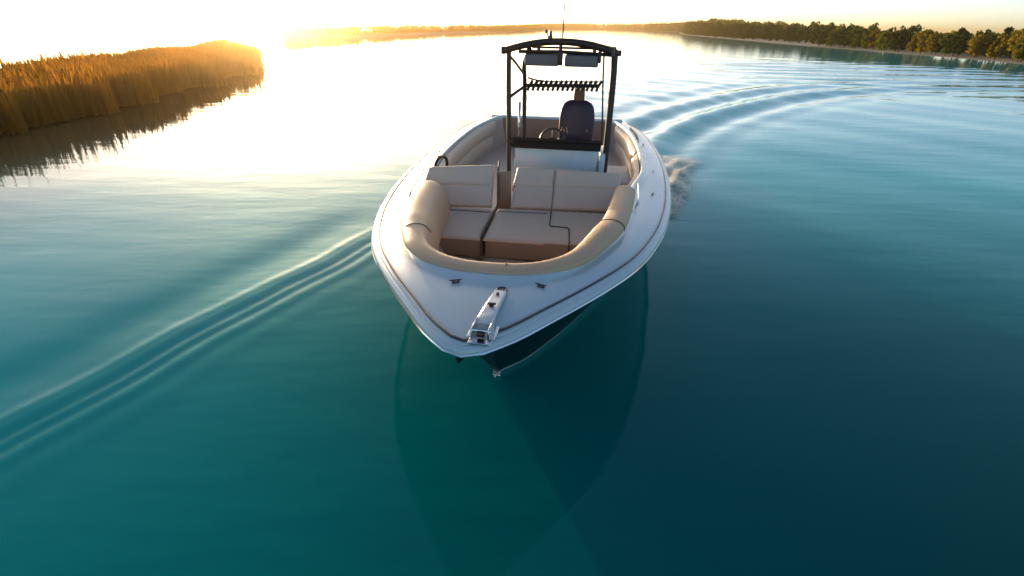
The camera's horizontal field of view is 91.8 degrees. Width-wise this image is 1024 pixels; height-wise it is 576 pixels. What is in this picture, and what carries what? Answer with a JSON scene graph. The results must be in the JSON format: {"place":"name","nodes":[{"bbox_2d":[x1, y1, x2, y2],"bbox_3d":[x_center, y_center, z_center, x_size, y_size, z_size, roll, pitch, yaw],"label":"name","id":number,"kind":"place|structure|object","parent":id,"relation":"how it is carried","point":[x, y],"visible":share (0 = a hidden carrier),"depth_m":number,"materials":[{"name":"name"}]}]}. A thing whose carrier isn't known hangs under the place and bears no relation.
{"place":"outdoors","nodes":[
{"label":"outdoors","id":0,"kind":"place"},
{"bbox_2d":[31,87,189,126],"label":"marsh bank","id":1,"kind":"structure","parent":0,"point":[87,115],"depth_m":14.46,"materials":[{"name":"soil"}]},
{"bbox_2d":[0,42,111,67],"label":"tall reeds","id":2,"kind":"object","parent":1,"relation":"on","point":[31,59],"visible":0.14,"depth_m":21.50,"materials":[{"name":"brown plant"}]},
{"bbox_2d":[0,39,263,135],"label":"reeds","id":3,"kind":"object","parent":1,"relation":"on","point":[37,93],"visible":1,"depth_m":16.77,"materials":[{"name":"brown plant"}]},
{"bbox_2d":[0,16,1023,575],"bbox_3d":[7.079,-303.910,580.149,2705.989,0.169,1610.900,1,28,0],"label":"water","id":4,"kind":"structure","parent":0,"point":[792,344],"depth_m":4.65,"materials":[{"name":"liquid"}]},
{"bbox_2d":[371,0,670,376],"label":"console boat","id":5,"kind":"object","parent":4,"relation":"on","point":[501,242],"visible":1,"depth_m":5.00,"materials":[{"name":"paint"}]},
{"bbox_2d":[660,155,696,215],"bbox_3d":[3.226,-2.061,9.475,1.271,0.195,4.863,10,29,17],"label":"wake foam","id":6,"kind":"object","parent":4,"relation":"on","point":[674,165],"visible":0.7,"depth_m":9.68,"materials":[{"name":"liquid"}]},
{"bbox_2d":[0,0,1023,35],"label":"sky","id":7,"kind":"structure","parent":0,"point":[944,16],"materials":[{"name":"white"}]},
{"bbox_2d":[283,29,1023,63],"bbox_3d":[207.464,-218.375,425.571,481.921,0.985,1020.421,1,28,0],"label":"shore bank","id":8,"kind":"structure","parent":0,"point":[300,38],"depth_m":85.60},
{"bbox_2d":[271,23,645,39],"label":"wood","id":9,"kind":"object","parent":8,"relation":"on","point":[340,30],"visible":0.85,"depth_m":141.40,"materials":[{"name":"plant"}]},
{"bbox_2d":[643,21,938,43],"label":"wood","id":10,"kind":"object","parent":8,"relation":"on","point":[733,30],"visible":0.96,"depth_m":162.93,"materials":[{"name":"green plant"}]},
{"bbox_2d":[693,18,929,44],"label":"wood edge","id":11,"kind":"object","parent":8,"relation":"on","point":[784,25],"visible":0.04,"depth_m":157.16,"materials":[{"name":"green plant"}]},
{"bbox_2d":[814,29,827,45],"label":"deciduous tree","id":12,"kind":"object","parent":8,"relation":"on","point":[816,36],"visible":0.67,"depth_m":97.13,"materials":[{"name":"green plant"}]},
{"bbox_2d":[819,29,833,46],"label":"deciduous tree","id":13,"kind":"object","parent":8,"relation":"on","point":[823,38],"visible":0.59,"depth_m":94.78,"materials":[{"name":"green plant"}]},
{"bbox_2d":[824,24,835,45],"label":"conifer tree","id":14,"kind":"object","parent":8,"relation":"on","point":[832,26],"visible":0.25,"depth_m":97.73,"materials":[{"name":"green plant"}]},
{"bbox_2d":[825,29,838,46],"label":"deciduous tree","id":15,"kind":"object","parent":8,"relation":"on","point":[830,43],"visible":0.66,"depth_m":93.02,"materials":[{"name":"green plant"}]},
{"bbox_2d":[831,27,849,46],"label":"deciduous tree","id":16,"kind":"object","parent":8,"relation":"on","point":[839,42],"visible":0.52,"depth_m":90.75,"materials":[{"name":"green plant"}]},
{"bbox_2d":[838,29,854,47],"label":"deciduous tree","id":17,"kind":"object","parent":8,"relation":"on","point":[846,40],"visible":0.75,"depth_m":88.76,"materials":[{"name":"green plant"}]},
{"bbox_2d":[846,27,862,48],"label":"deciduous tree","id":18,"kind":"object","parent":8,"relation":"on","point":[858,33],"visible":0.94,"depth_m":85.12,"materials":[{"name":"green plant"}]},
{"bbox_2d":[849,31,863,47],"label":"deciduous tree","id":19,"kind":"object","parent":8,"relation":"on","point":[851,40],"visible":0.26,"depth_m":86.70,"materials":[{"name":"green plant"}]},
{"bbox_2d":[860,28,877,48],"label":"deciduous tree","id":20,"kind":"object","parent":8,"relation":"on","point":[866,37],"visible":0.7,"depth_m":83.04,"materials":[{"name":"green plant"}]},
{"bbox_2d":[867,29,883,49],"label":"deciduous tree","id":21,"kind":"object","parent":8,"relation":"on","point":[877,32],"visible":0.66,"depth_m":81.71,"materials":[{"name":"green plant"}]},
{"bbox_2d":[874,32,888,49],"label":"deciduous tree","id":22,"kind":"object","parent":8,"relation":"on","point":[875,46],"visible":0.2,"depth_m":79.51,"materials":[{"name":"green plant"}]},
{"bbox_2d":[876,31,891,50],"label":"deciduous tree","id":23,"kind":"object","parent":8,"relation":"on","point":[886,36],"visible":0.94,"depth_m":77.58,"materials":[{"name":"green plant"}]},
{"bbox_2d":[890,29,902,49],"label":"deciduous tree","id":24,"kind":"object","parent":8,"relation":"on","point":[893,33],"visible":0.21,"depth_m":79.31,"materials":[{"name":"green plant"}]},
{"bbox_2d":[887,30,910,50],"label":"deciduous tree","id":25,"kind":"object","parent":8,"relation":"on","point":[892,39],"visible":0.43,"depth_m":75.64,"materials":[{"name":"green plant"}]},
{"bbox_2d":[892,29,907,51],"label":"tree","id":26,"kind":"object","parent":8,"relation":"on","point":[901,38],"visible":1,"depth_m":73.67,"materials":[{"name":"green plant"}]},
{"bbox_2d":[902,25,919,49],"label":"deciduous tree","id":27,"kind":"object","parent":8,"relation":"on","point":[913,29],"visible":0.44,"depth_m":76.29,"materials":[{"name":"green plant"}]},
{"bbox_2d":[907,32,923,52],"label":"deciduous tree","id":28,"kind":"object","parent":8,"relation":"on","point":[912,45],"visible":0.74,"depth_m":71.40,"materials":[{"name":"green plant"}]},
{"bbox_2d":[915,29,933,53],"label":"deciduous tree","id":29,"kind":"object","parent":8,"relation":"on","point":[926,32],"visible":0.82,"depth_m":69.18,"materials":[{"name":"green plant"}]},
{"bbox_2d":[923,31,946,54],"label":"deciduous tree","id":30,"kind":"object","parent":8,"relation":"on","point":[931,48],"visible":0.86,"depth_m":66.77,"materials":[{"name":"green plant"}]},
{"bbox_2d":[927,32,949,53],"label":"deciduous tree","id":31,"kind":"object","parent":8,"relation":"on","point":[939,46],"visible":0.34,"depth_m":67.21,"materials":[{"name":"green plant"}]},
{"bbox_2d":[938,31,958,55],"bbox_3d":[57.413,-32.010,65.029,2.170,2.939,2.221,-8,29,-17],"label":"deciduous tree","id":32,"kind":"object","parent":8,"relation":"on","point":[948,37],"visible":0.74,"depth_m":64.93,"materials":[{"name":"green plant"}]},
{"bbox_2d":[943,35,967,55],"bbox_3d":[57.177,-31.171,63.792,2.404,2.508,2.571,-9,30,-19],"label":"deciduous tree","id":33,"kind":"object","parent":8,"relation":"on","point":[954,39],"visible":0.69,"depth_m":63.75,"materials":[{"name":"green plant"}]},
{"bbox_2d":[951,27,965,48],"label":"conifer tree","id":34,"kind":"object","parent":8,"relation":"on","point":[961,30],"visible":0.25,"depth_m":66.89,"materials":[{"name":"green plant"}]},
{"bbox_2d":[951,30,969,56],"bbox_3d":[56.791,-30.805,62.520,1.626,3.092,1.784,-14,32,-27],"label":"tree","id":35,"kind":"object","parent":8,"relation":"on","point":[964,36],"visible":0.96,"depth_m":62.55,"materials":[{"name":"green plant"}]},
{"bbox_2d":[955,33,974,53],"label":"deciduous tree","id":36,"kind":"object","parent":8,"relation":"on","point":[970,36],"visible":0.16,"depth_m":65.48,"materials":[{"name":"green plant"}]},
{"bbox_2d":[965,33,993,57],"bbox_3d":[56.164,-29.153,59.714,2.246,2.749,2.422,-17,33,-30],"label":"deciduous tree","id":37,"kind":"object","parent":8,"relation":"on","point":[973,43],"visible":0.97,"depth_m":59.66,"materials":[{"name":"green plant"}]},
{"bbox_2d":[968,29,993,55],"bbox_3d":[59.941,-31.235,63.302,2.276,3.334,2.329,9,29,15],"label":"deciduous tree","id":38,"kind":"object","parent":8,"relation":"on","point":[988,31],"visible":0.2,"depth_m":62.95,"materials":[{"name":"green plant"}]},
{"bbox_2d":[971,35,992,57],"bbox_3d":[57.072,-29.422,60.380,2.029,2.615,2.188,-18,34,-32],"label":"deciduous tree","id":39,"kind":"object","parent":8,"relation":"on","point":[979,48],"visible":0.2,"depth_m":60.35,"materials":[{"name":"green plant"}]},
{"bbox_2d":[978,32,999,55],"bbox_3d":[59.660,-30.412,62.033,2.350,3.006,2.296,-15,32,-27],"label":"deciduous tree","id":40,"kind":"object","parent":8,"relation":"on","point":[991,35],"visible":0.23,"depth_m":61.57,"materials":[{"name":"green plant"}]},
{"bbox_2d":[986,34,1002,58],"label":"conifer tree","id":41,"kind":"object","parent":8,"relation":"on","point":[997,43],"visible":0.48,"depth_m":58.12,"materials":[{"name":"green plant"}]},
{"bbox_2d":[986,34,1010,59],"bbox_3d":[55.490,-27.483,56.609,2.019,2.705,1.729,-22,35,-36],"label":"deciduous tree","id":42,"kind":"object","parent":8,"relation":"on","point":[1001,46],"visible":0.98,"depth_m":56.39,"materials":[{"name":"green plant"}]},
{"bbox_2d":[999,27,1015,52],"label":"conifer tree","id":43,"kind":"object","parent":8,"relation":"on","point":[1007,30],"visible":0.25,"depth_m":59.85,"materials":[{"name":"green plant"}]},
{"bbox_2d":[1000,28,1023,57],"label":"deciduous tree","id":44,"kind":"object","parent":8,"relation":"on","point":[1010,33],"visible":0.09,"depth_m":59.11,"materials":[{"name":"green plant"}]},
{"bbox_2d":[1004,29,1023,57],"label":"deciduous tree","id":45,"kind":"object","parent":8,"relation":"on","point":[1020,31],"visible":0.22,"depth_m":57.94,"materials":[{"name":"green plant"}]},
{"bbox_2d":[1005,33,1023,60],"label":"deciduous tree","id":46,"kind":"object","parent":8,"relation":"on","point":[1012,38],"visible":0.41,"depth_m":54.51,"materials":[{"name":"green plant"}]},
{"bbox_2d":[1012,35,1023,61],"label":"deciduous tree","id":47,"kind":"object","parent":8,"relation":"on","point":[1016,51],"visible":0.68,"depth_m":53.33,"materials":[{"name":"green plant"}]},
{"bbox_2d":[1013,38,1023,61],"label":"deciduous tree","id":48,"kind":"object","parent":8,"relation":"on","point":[1021,50],"visible":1,"depth_m":52.96,"materials":[{"name":"green plant"}]}
]}

